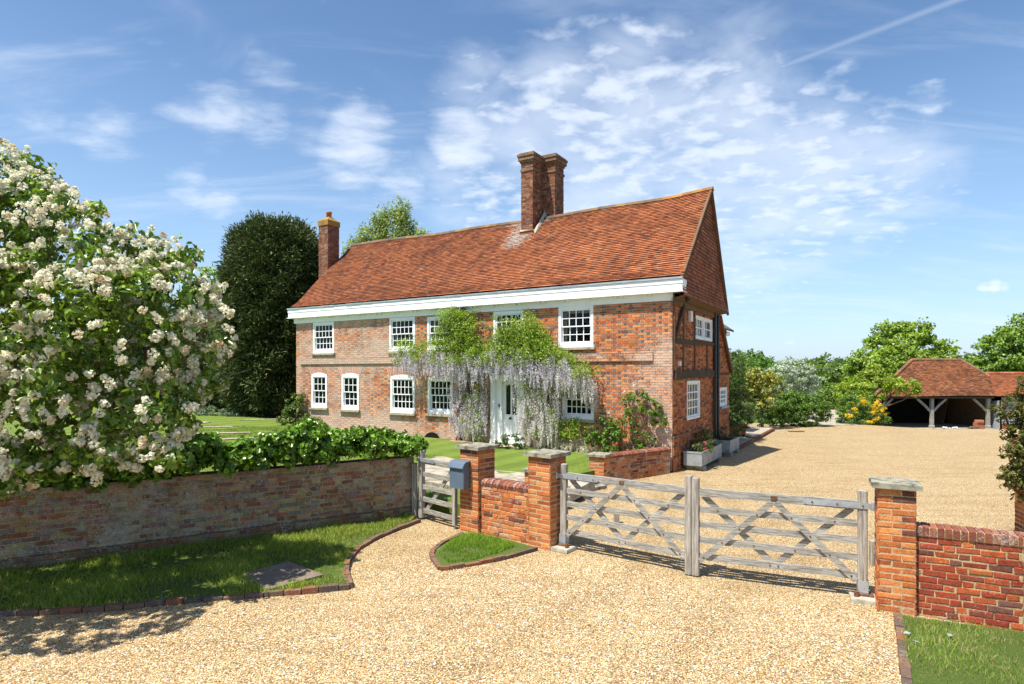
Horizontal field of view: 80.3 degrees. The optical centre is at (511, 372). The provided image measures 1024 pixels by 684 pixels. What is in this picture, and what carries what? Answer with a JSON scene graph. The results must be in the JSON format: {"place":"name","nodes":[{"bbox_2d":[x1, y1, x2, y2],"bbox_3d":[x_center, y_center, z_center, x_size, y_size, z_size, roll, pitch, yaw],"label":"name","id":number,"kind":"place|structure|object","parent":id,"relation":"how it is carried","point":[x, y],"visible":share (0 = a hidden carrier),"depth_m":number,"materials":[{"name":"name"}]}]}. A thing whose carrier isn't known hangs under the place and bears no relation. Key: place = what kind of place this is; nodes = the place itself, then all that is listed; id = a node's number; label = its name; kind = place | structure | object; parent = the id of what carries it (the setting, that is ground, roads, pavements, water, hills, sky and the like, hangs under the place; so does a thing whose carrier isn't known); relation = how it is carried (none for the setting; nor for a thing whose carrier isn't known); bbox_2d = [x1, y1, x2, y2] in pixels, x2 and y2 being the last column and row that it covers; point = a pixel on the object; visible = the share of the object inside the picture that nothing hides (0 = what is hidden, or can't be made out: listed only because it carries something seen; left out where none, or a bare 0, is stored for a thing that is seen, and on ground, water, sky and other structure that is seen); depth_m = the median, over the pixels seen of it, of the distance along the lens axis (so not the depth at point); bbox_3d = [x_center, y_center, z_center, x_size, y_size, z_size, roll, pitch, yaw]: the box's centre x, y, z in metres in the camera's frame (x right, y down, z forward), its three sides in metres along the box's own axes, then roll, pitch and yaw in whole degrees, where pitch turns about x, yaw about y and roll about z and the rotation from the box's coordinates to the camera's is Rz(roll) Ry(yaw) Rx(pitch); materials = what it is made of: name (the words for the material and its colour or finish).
{"place":"outdoors","nodes":[
{"label":"outdoors","id":0,"kind":"place"},
{"bbox_2d":[0,383,594,515],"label":"garden lawn","id":1,"kind":"structure","parent":0,"point":[512,460],"depth_m":18.60,"materials":[{"name":"green plant"}]},
{"bbox_2d":[45,289,187,404],"bbox_3d":[-22.300,-1.206,35.911,9.204,7.880,9.086,0,0,0],"label":"yew","id":2,"kind":"object","parent":1,"relation":"on","point":[138,349],"visible":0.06,"depth_m":33.27,"materials":[{"name":"green plant"}]},
{"bbox_2d":[0,138,250,502],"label":"blossom tree","id":3,"kind":"object","parent":1,"relation":"on","point":[29,252],"visible":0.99,"depth_m":7.41,"materials":[{"name":"white plant"}]},
{"bbox_2d":[157,317,266,411],"bbox_3d":[-15.518,-0.441,32.922,6.919,6.004,6.731,0,0,0],"label":"yew","id":4,"kind":"object","parent":1,"relation":"on","point":[203,337],"visible":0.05,"depth_m":30.76,"materials":[{"name":"green plant"}]},
{"bbox_2d":[200,426,232,427],"bbox_3d":[-11.636,2.267,23.003,1.931,0.466,0.300,0,0,-33],"label":"stone tread","id":5,"kind":"object","parent":1,"relation":"on","point":[217,426],"visible":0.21,"depth_m":23.20,"materials":[{"name":"beige stone"}]},
{"bbox_2d":[191,404,246,416],"bbox_3d":[-13.822,1.986,28.487,2.909,0.976,1.014,0,0,0],"label":"catmint","id":6,"kind":"object","parent":1,"relation":"on","point":[207,411],"visible":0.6,"depth_m":28.32,"materials":[{"name":"green plant"}]},
{"bbox_2d":[197,432,250,433],"bbox_3d":[-10.074,2.292,21.250,1.689,0.416,0.300,0,0,-32],"label":"stone tread","id":7,"kind":"object","parent":1,"relation":"on","point":[230,432],"visible":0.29,"depth_m":21.33,"materials":[{"name":"beige stone"}]},
{"bbox_2d":[221,437,253,439],"bbox_3d":[-8.836,2.314,19.889,1.198,0.372,0.300,0,0,-41],"label":"stone tread","id":8,"kind":"object","parent":1,"relation":"on","point":[231,438],"visible":0.14,"depth_m":19.59,"materials":[{"name":"beige stone"}]},
{"bbox_2d":[207,210,318,417],"bbox_3d":[-11.665,-2.779,29.981,6.634,10.384,6.594,0,0,0],"label":"yew","id":9,"kind":"object","parent":1,"relation":"on","point":[268,271],"visible":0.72,"depth_m":27.92,"materials":[{"name":"green plant"}]},
{"bbox_2d":[240,418,292,420],"bbox_3d":[-10.707,2.229,27.250,2.870,0.343,0.297,0,0,-37],"label":"paved strip","id":10,"kind":"object","parent":1,"relation":"on","point":[263,419],"visible":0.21,"depth_m":26.81,"materials":[{"name":"stone"}]},
{"bbox_2d":[276,390,321,424],"bbox_3d":[-8.604,1.590,24.467,2.092,1.745,0.790,0,0,28],"label":"corner shrub","id":11,"kind":"object","parent":1,"relation":"on","point":[293,406],"visible":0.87,"depth_m":24.52,"materials":[{"name":"green plant"}]},
{"bbox_2d":[339,194,430,257],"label":"birch","id":12,"kind":"object","parent":1,"relation":"on","point":[399,217],"visible":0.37,"depth_m":44.36,"materials":[{"name":"green plant"}]},
{"bbox_2d":[493,432,528,448],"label":"flowering plants","id":13,"kind":"object","parent":1,"relation":"on","point":[505,439],"visible":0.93,"depth_m":18.70,"materials":[{"name":"green plant"}]},
{"bbox_2d":[582,414,627,452],"bbox_3d":[2.681,1.999,17.666,1.305,1.581,0.789,0,0,0],"label":"shrub","id":14,"kind":"object","parent":1,"relation":"on","point":[615,436],"visible":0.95,"depth_m":17.52,"materials":[{"name":"green plant"}]},
{"bbox_2d":[607,382,668,449],"bbox_3d":[3.579,1.562,17.240,1.751,2.596,0.660,0,0,28],"label":"climbing rose bush","id":15,"kind":"object","parent":1,"relation":"on","point":[654,413],"visible":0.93,"depth_m":17.12,"materials":[{"name":"green plant"}]},
{"bbox_2d":[0,556,900,683],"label":"loose gravel","id":16,"kind":"structure","parent":0,"point":[500,633],"depth_m":6.41,"materials":[{"name":"beige gravel"}]},
{"bbox_2d":[0,423,1019,683],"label":"gravel drive","id":17,"kind":"structure","parent":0,"point":[954,471],"depth_m":7.22,"materials":[{"name":"beige gravel"}]},
{"bbox_2d":[0,583,348,615],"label":"brick edging","id":18,"kind":"object","parent":17,"relation":"on","point":[119,606],"visible":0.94,"depth_m":7.28,"materials":[{"name":"brown brick"}]},
{"bbox_2d":[0,456,413,558],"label":"garden wall","id":19,"kind":"structure","parent":17,"relation":"on","point":[45,519],"depth_m":9.73,"materials":[{"name":"brick"}]},
{"bbox_2d":[0,506,411,570],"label":"wall plinth","id":20,"kind":"structure","parent":19,"relation":"attached to","point":[38,560],"depth_m":9.67,"materials":[{"name":"brick"}]},
{"bbox_2d":[0,417,429,492],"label":"ivy","id":21,"kind":"object","parent":19,"relation":"on","point":[310,441],"visible":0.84,"depth_m":10.28,"materials":[{"name":"green plant"}]},
{"bbox_2d":[0,512,415,609],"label":"turf strip","id":22,"kind":"object","parent":17,"relation":"on","point":[201,585],"visible":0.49,"depth_m":8.40,"materials":[{"name":"green plant"}]},
{"bbox_2d":[243,561,322,590],"bbox_3d":[-3.148,2.748,8.181,0.907,0.045,0.796,0,0,40],"label":"inspection cover","id":23,"kind":"object","parent":22,"relation":"on","point":[276,574],"visible":0.79,"depth_m":8.19,"materials":[{"name":"metal"}]},
{"bbox_2d":[343,519,420,587],"bbox_3d":[-2.172,2.776,9.659,0.572,0.089,3.535,0,0,6],"label":"brick edging","id":24,"kind":"object","parent":17,"relation":"on","point":[368,541],"visible":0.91,"depth_m":9.85,"materials":[{"name":"brown brick"}]},
{"bbox_2d":[416,450,457,525],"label":"garden gate","id":25,"kind":"structure","parent":17,"relation":"on","point":[421,459],"depth_m":11.29,"materials":[{"name":"grey wood"}]},
{"bbox_2d":[455,442,498,533],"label":"brick pier","id":26,"kind":"structure","parent":17,"relation":"on","point":[480,456],"depth_m":10.60,"materials":[{"name":"brick"}]},
{"bbox_2d":[447,459,469,489],"bbox_3d":[-0.930,1.780,10.617,0.369,0.480,0.200,0,0,40],"label":"letterbox","id":27,"kind":"object","parent":26,"relation":"attached to","point":[459,473],"visible":1,"depth_m":10.55,"materials":[{"name":"blue paint"}]},
{"bbox_2d":[429,532,537,570],"bbox_3d":[-0.674,2.774,9.293,1.535,0.092,1.634,0,0,33],"label":"brick edging","id":28,"kind":"object","parent":17,"relation":"on","point":[435,562],"visible":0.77,"depth_m":8.99,"materials":[{"name":"brown brick"}]},
{"bbox_2d":[434,529,532,570],"bbox_3d":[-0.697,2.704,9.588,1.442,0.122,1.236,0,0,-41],"label":"grass","id":29,"kind":"structure","parent":17,"relation":"on","point":[494,544],"depth_m":9.58,"materials":[{"name":"green plant"}]},
{"bbox_2d":[480,477,528,543],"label":"wall","id":30,"kind":"structure","parent":17,"relation":"on","point":[504,508],"depth_m":10.20,"materials":[{"name":"brick"}]},
{"bbox_2d":[523,449,570,550],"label":"brick pier","id":31,"kind":"structure","parent":17,"relation":"on","point":[544,503],"depth_m":9.67,"materials":[{"name":"brick"}]},
{"bbox_2d":[556,463,692,574],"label":"five bar gate","id":32,"kind":"structure","parent":31,"relation":"attached to","point":[564,475],"depth_m":8.95,"materials":[{"name":"grey wood"}]},
{"bbox_2d":[551,543,576,553],"bbox_3d":[0.806,2.740,9.598,0.340,0.120,0.320,0,0,37],"label":"stone block","id":33,"kind":"object","parent":17,"relation":"on","point":[566,548],"visible":0.91,"depth_m":9.51,"materials":[{"name":"stone"}]},
{"bbox_2d":[591,483,606,490],"bbox_3d":[1.500,2.730,14.350,1.809,0.180,0.536,0,0,-41],"label":"garden step","id":34,"kind":"object","parent":17,"relation":"on","point":[598,486],"visible":0.18,"depth_m":14.59,"materials":[{"name":"stone"}]},
{"bbox_2d":[610,446,670,479],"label":"wall","id":35,"kind":"structure","parent":17,"relation":"on","point":[637,464],"depth_m":16.08,"materials":[{"name":"brick"}]},
{"bbox_2d":[683,443,721,470],"bbox_3d":[5.795,2.538,18.318,0.582,0.564,2.492,0,0,31],"label":"planter","id":36,"kind":"object","parent":17,"relation":"on","point":[694,460],"visible":0.91,"depth_m":17.39,"materials":[{"name":"stone"}]},
{"bbox_2d":[688,428,716,452],"bbox_3d":[5.777,2.102,18.331,0.782,0.696,2.428,0,0,22],"label":"geranium","id":37,"kind":"object","parent":36,"relation":"in","point":[707,441],"visible":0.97,"depth_m":17.93,"materials":[{"name":"green plant"}]},
{"bbox_2d":[714,436,739,456],"bbox_3d":[7.382,2.538,20.822,0.582,0.564,1.562,0,0,31],"label":"planter","id":38,"kind":"object","parent":17,"relation":"on","point":[730,448],"visible":0.72,"depth_m":20.25,"materials":[{"name":"stone"}]},
{"bbox_2d":[713,423,740,439],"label":"trough shrub","id":39,"kind":"object","parent":38,"relation":"in","point":[725,434],"visible":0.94,"depth_m":20.70,"materials":[{"name":"green plant"}]},
{"bbox_2d":[738,428,774,449],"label":"paving kerb","id":40,"kind":"structure","parent":17,"relation":"on","point":[751,441],"depth_m":24.72,"materials":[{"name":"brick"}]},
{"bbox_2d":[740,367,788,426],"bbox_3d":[12.424,1.345,29.924,2.307,3.211,1.679,0,0,0],"label":"golden shrub","id":41,"kind":"object","parent":17,"relation":"on","point":[771,378],"visible":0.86,"depth_m":29.78,"materials":[{"name":"yellow plant"}]},
{"bbox_2d":[766,389,833,426],"bbox_3d":[14.844,1.954,31.576,3.502,2.171,2.306,0,0,-21],"label":"round shrub","id":42,"kind":"object","parent":17,"relation":"on","point":[796,401],"visible":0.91,"depth_m":31.28,"materials":[{"name":"green plant"}]},
{"bbox_2d":[849,590,875,605],"bbox_3d":[4.333,2.740,7.444,0.340,0.120,0.320,0,0,25],"label":"stone block","id":43,"kind":"object","parent":17,"relation":"on","point":[856,596],"visible":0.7,"depth_m":7.37,"materials":[{"name":"stone"}]},
{"bbox_2d":[869,540,874,565],"bbox_3d":[5.255,2.645,8.827,0.100,0.410,0.080,0,0,0],"label":"wooden stop","id":44,"kind":"object","parent":17,"relation":"on","point":[871,553],"visible":0.48,"depth_m":8.79,"materials":[{"name":"wood"}]},
{"bbox_2d":[869,476,922,616],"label":"brick pier","id":45,"kind":"structure","parent":17,"relation":"on","point":[895,555],"depth_m":7.03,"materials":[{"name":"brick"}]},
{"bbox_2d":[692,477,874,593],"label":"five bar gate","id":46,"kind":"structure","parent":45,"relation":"attached to","point":[861,505],"depth_m":7.86,"materials":[{"name":"grey wood"}]},
{"bbox_2d":[893,612,911,683],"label":"brick edging","id":47,"kind":"object","parent":17,"relation":"on","point":[905,670],"visible":0.92,"depth_m":5.96,"materials":[{"name":"brown brick"}]},
{"bbox_2d":[916,522,1023,631],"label":"wall","id":48,"kind":"structure","parent":17,"relation":"on","point":[971,574],"depth_m":6.76,"materials":[{"name":"brick"}]},
{"bbox_2d":[986,374,1023,502],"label":"young tree","id":49,"kind":"object","parent":17,"relation":"on","point":[1013,447],"visible":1,"depth_m":9.95,"materials":[{"name":"green plant"}]},
{"bbox_2d":[425,456,594,500],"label":"garden path","id":50,"kind":"structure","parent":0,"point":[520,476],"depth_m":13.98,"materials":[{"name":"stone"}]},
{"bbox_2d":[0,0,1023,363],"label":"sky","id":51,"kind":"structure","parent":0,"point":[863,160],"materials":[{"name":"blue"}]},
{"bbox_2d":[613,514,618,522],"bbox_3d":[1.941,2.695,11.299,0.100,0.310,0.080,0,0,0],"label":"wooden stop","id":52,"kind":"object","parent":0,"point":[615,518],"visible":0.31,"depth_m":11.26,"materials":[{"name":"wood"}]},
{"bbox_2d":[739,427,771,444],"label":"side paving","id":53,"kind":"structure","parent":0,"point":[754,431],"depth_m":26.78,"materials":[{"name":"stone"}]},
{"bbox_2d":[740,407,777,426],"bbox_3d":[11.986,2.177,29.629,2.610,1.065,0.979,0,0,-34],"label":"shrub","id":54,"kind":"object","parent":53,"relation":"on","point":[766,418],"visible":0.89,"depth_m":29.73,"materials":[{"name":"green plant"}]},
{"bbox_2d":[729,397,871,422],"bbox_3d":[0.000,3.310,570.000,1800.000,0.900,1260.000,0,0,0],"label":"ground","id":55,"kind":"structure","parent":0,"point":[757,407],"depth_m":49.55,"materials":[{"name":"green plant"}]},
{"bbox_2d":[0,324,57,383],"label":"hedge","id":56,"kind":"object","parent":55,"relation":"on","point":[5,345],"depth_m":61.22,"materials":[{"name":"green plant"}]},
{"bbox_2d":[168,265,219,320],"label":"broadleaf tree","id":57,"kind":"object","parent":55,"relation":"on","point":[205,269],"visible":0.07,"depth_m":61.10,"materials":[{"name":"green plant"}]},
{"bbox_2d":[412,462,417,516],"bbox_3d":[-1.886,2.300,11.758,0.100,1.100,0.100,0,0,0],"label":"gate post","id":58,"kind":"object","parent":55,"relation":"on","point":[415,488],"visible":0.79,"depth_m":11.71,"materials":[{"name":"grey wood"}]},
{"bbox_2d":[287,151,733,472],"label":"brick house","id":59,"kind":"structure","parent":55,"relation":"on","point":[625,296],"depth_m":20.50,"materials":[{"name":"red brick"}]},
{"bbox_2d":[309,373,327,409],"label":"window","id":60,"kind":"structure","parent":59,"relation":"in","point":[314,393],"depth_m":24.44,"materials":[{"name":"white paint"}]},
{"bbox_2d":[310,322,334,354],"bbox_3d":[-7.494,-1.347,24.273,1.337,1.310,0.300,0,0,31],"label":"window","id":61,"kind":"structure","parent":59,"relation":"in","point":[317,350],"depth_m":24.30,"materials":[{"name":"white paint"}]},
{"bbox_2d":[339,373,359,411],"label":"window","id":62,"kind":"structure","parent":59,"relation":"in","point":[345,408],"depth_m":23.51,"materials":[{"name":"white paint"}]},
{"bbox_2d":[386,317,414,352],"bbox_3d":[-3.974,-1.351,22.138,1.352,1.298,0.300,0,0,31],"label":"window","id":63,"kind":"structure","parent":59,"relation":"in","point":[392,337],"depth_m":22.25,"materials":[{"name":"white paint"}]},
{"bbox_2d":[387,375,415,415],"bbox_3d":[-3.981,0.815,22.088,1.287,1.470,0.207,0,0,31],"label":"window","id":64,"kind":"structure","parent":59,"relation":"in","point":[409,411],"depth_m":22.12,"materials":[{"name":"white paint"}]},
{"bbox_2d":[425,376,453,416],"bbox_3d":[-2.497,0.819,21.187,1.242,1.416,0.207,0,0,31],"label":"window","id":65,"kind":"structure","parent":59,"relation":"in","point":[432,411],"depth_m":21.26,"materials":[{"name":"white paint"}]},
{"bbox_2d":[426,316,454,351],"bbox_3d":[-2.473,-1.331,21.226,1.289,1.248,0.300,0,0,31],"label":"window","id":66,"kind":"structure","parent":59,"relation":"in","point":[429,319],"depth_m":21.44,"materials":[{"name":"white paint"}]},
{"bbox_2d":[386,303,603,452],"bbox_3d":[-0.870,0.232,19.667,7.927,5.091,1.312,0,0,32],"label":"wisteria","id":67,"kind":"object","parent":59,"relation":"attached to","point":[548,354],"visible":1,"depth_m":19.05,"materials":[{"name":"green plant"}]},
{"bbox_2d":[493,310,523,347],"bbox_3d":[-0.071,-1.405,19.819,1.140,1.180,0.214,0,0,31],"label":"window","id":68,"kind":"structure","parent":59,"relation":"in","point":[517,312],"depth_m":19.90,"materials":[{"name":"white paint"}]},
{"bbox_2d":[503,382,517,443],"bbox_3d":[-0.025,1.316,19.823,0.622,2.028,0.100,0,0,31],"label":"front door","id":69,"kind":"structure","parent":59,"relation":"in","point":[509,425],"depth_m":19.87,"materials":[{"name":"white paint"}]},
{"bbox_2d":[559,305,595,349],"bbox_3d":[1.968,-1.352,18.530,1.301,1.326,0.300,0,0,31],"label":"window","id":70,"kind":"structure","parent":59,"relation":"in","point":[578,345],"depth_m":18.52,"materials":[{"name":"white paint"}]},
{"bbox_2d":[559,380,595,422],"bbox_3d":[2.006,0.835,18.454,1.189,1.334,0.207,0,0,31],"label":"window","id":71,"kind":"structure","parent":59,"relation":"in","point":[589,418],"depth_m":18.52,"materials":[{"name":"white paint"}]},
{"bbox_2d":[687,381,699,419],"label":"window","id":72,"kind":"structure","parent":59,"relation":"in","point":[691,391],"depth_m":19.14,"materials":[{"name":"white paint"}]},
{"bbox_2d":[719,387,729,408],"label":"window","id":73,"kind":"structure","parent":59,"relation":"in","point":[723,404],"depth_m":22.59,"materials":[{"name":"white paint"}]},
{"bbox_2d":[521,467,528,481],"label":"brick pier","id":74,"kind":"structure","parent":55,"relation":"on","point":[525,470],"depth_m":13.25,"materials":[{"name":"brick"}]},
{"bbox_2d":[586,452,612,484],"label":"brick pier","id":75,"kind":"structure","parent":55,"relation":"on","point":[599,463],"depth_m":15.09,"materials":[{"name":"brick"}]},
{"bbox_2d":[729,350,762,405],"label":"distant tree","id":76,"kind":"object","parent":55,"relation":"on","point":[751,365],"visible":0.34,"depth_m":59.50,"materials":[{"name":"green plant"}]},
{"bbox_2d":[734,355,779,399],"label":"distant tree","id":77,"kind":"object","parent":55,"relation":"on","point":[767,361],"visible":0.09,"depth_m":78.90,"materials":[{"name":"green plant"}]},
{"bbox_2d":[753,366,796,399],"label":"distant tree","id":78,"kind":"object","parent":55,"relation":"on","point":[775,371],"visible":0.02,"depth_m":71.85,"materials":[{"name":"green plant"}]},
{"bbox_2d":[764,356,826,412],"bbox_3d":[17.152,0.961,36.843,3.443,3.980,4.932,0,0,26],"label":"silver pear","id":79,"kind":"object","parent":55,"relation":"on","point":[799,383],"visible":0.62,"depth_m":35.68,"materials":[{"name":"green plant"}]},
{"bbox_2d":[791,357,817,374],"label":"distant tree","id":80,"kind":"object","parent":55,"relation":"on","point":[809,361],"visible":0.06,"depth_m":73.60,"materials":[{"name":"green plant"}]},
{"bbox_2d":[790,360,835,399],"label":"distant tree","id":81,"kind":"object","parent":55,"relation":"on","point":[822,363],"visible":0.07,"depth_m":65.22,"materials":[{"name":"green plant"}]},
{"bbox_2d":[812,362,849,398],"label":"distant tree","id":82,"kind":"object","parent":55,"relation":"on","point":[836,371],"visible":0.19,"depth_m":61.42,"materials":[{"name":"green plant"}]},
{"bbox_2d":[808,381,853,408],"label":"distant tree","id":83,"kind":"object","parent":55,"relation":"on","point":[830,397],"visible":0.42,"depth_m":45.54,"materials":[{"name":"green plant"}]},
{"bbox_2d":[837,363,855,390],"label":"distant tree","id":84,"kind":"object","parent":55,"relation":"on","point":[839,379],"visible":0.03,"depth_m":59.83,"materials":[{"name":"green plant"}]},
{"bbox_2d":[834,390,892,425],"bbox_3d":[18.866,2.114,32.944,2.916,2.337,2.614,0,0,-43],"label":"flowering shrub","id":85,"kind":"object","parent":55,"relation":"on","point":[843,410],"visible":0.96,"depth_m":32.81,"materials":[{"name":"green plant"}]},
{"bbox_2d":[730,348,1004,397],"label":"hedge","id":86,"kind":"object","parent":55,"relation":"on","point":[821,357],"depth_m":90.23,"materials":[{"name":"green plant"}]},
{"bbox_2d":[832,363,922,425],"bbox_3d":[21.208,1.387,35.488,4.883,3.910,2.895,0,0,0],"label":"lime maple","id":87,"kind":"object","parent":55,"relation":"on","point":[862,383],"visible":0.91,"depth_m":35.18,"materials":[{"name":"green plant"}]},
{"bbox_2d":[839,316,981,392],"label":"broadleaf tree","id":88,"kind":"object","parent":55,"relation":"on","point":[891,353],"visible":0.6,"depth_m":48.67,"materials":[{"name":"green plant"}]},
{"bbox_2d":[872,358,994,428],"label":"cart shed","id":89,"kind":"structure","parent":55,"relation":"on","point":[964,388],"depth_m":40.77,"materials":[{"name":"tile"}]},
{"bbox_2d":[934,399,947,423],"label":"board panel","id":90,"kind":"object","parent":89,"relation":"on","point":[940,414],"visible":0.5,"depth_m":42.65,"materials":[{"name":"brown wood"}]},
{"bbox_2d":[968,426,984,428],"bbox_3d":[29.978,3.565,39.286,1.238,0.210,0.254,0,0,-12],"label":"log pile","id":91,"kind":"object","parent":89,"relation":"on","point":[973,427],"visible":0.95,"depth_m":39.17,"materials":[{"name":"brown wood"}]},
{"bbox_2d":[973,420,983,428],"bbox_3d":[30.275,3.390,39.375,0.550,0.620,0.350,0,0,0],"label":"brick stack","id":92,"kind":"object","parent":89,"relation":"on","point":[979,423],"visible":0.89,"depth_m":39.25,"materials":[{"name":"brick"}]},
{"bbox_2d":[966,312,1023,371],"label":"broadleaf tree","id":93,"kind":"object","parent":55,"relation":"on","point":[1004,340],"visible":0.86,"depth_m":53.30,"materials":[{"name":"green plant"}]},
{"bbox_2d":[992,401,999,428],"bbox_3d":[31.500,2.775,39.535,0.153,1.903,0.718,0,0,0],"label":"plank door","id":94,"kind":"structure","parent":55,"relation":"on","point":[995,424],"depth_m":39.55,"materials":[{"name":"grey wood"}]},
{"bbox_2d":[986,372,1023,428],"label":"outhouse","id":95,"kind":"structure","parent":55,"relation":"on","point":[1002,383],"depth_m":40.53,"materials":[{"name":"tile"}]},
{"bbox_2d":[1009,462,1023,531],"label":"brick pier","id":96,"kind":"structure","parent":55,"relation":"on","point":[1019,518],"depth_m":10.57,"materials":[{"name":"brick"}]},
{"bbox_2d":[806,409,858,425],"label":"brick path","id":97,"kind":"structure","parent":0,"point":[832,422],"depth_m":33.59,"materials":[{"name":"stone"}]},
{"bbox_2d":[895,614,1023,683],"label":"verge","id":98,"kind":"structure","parent":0,"point":[917,678],"depth_m":5.90,"materials":[{"name":"green plant"}]},
{"bbox_2d":[904,620,952,642],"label":"fallen leaves","id":99,"kind":"object","parent":98,"relation":"on","point":[918,641],"visible":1,"depth_m":6.31,"materials":[{"name":"white plant"}]}
]}

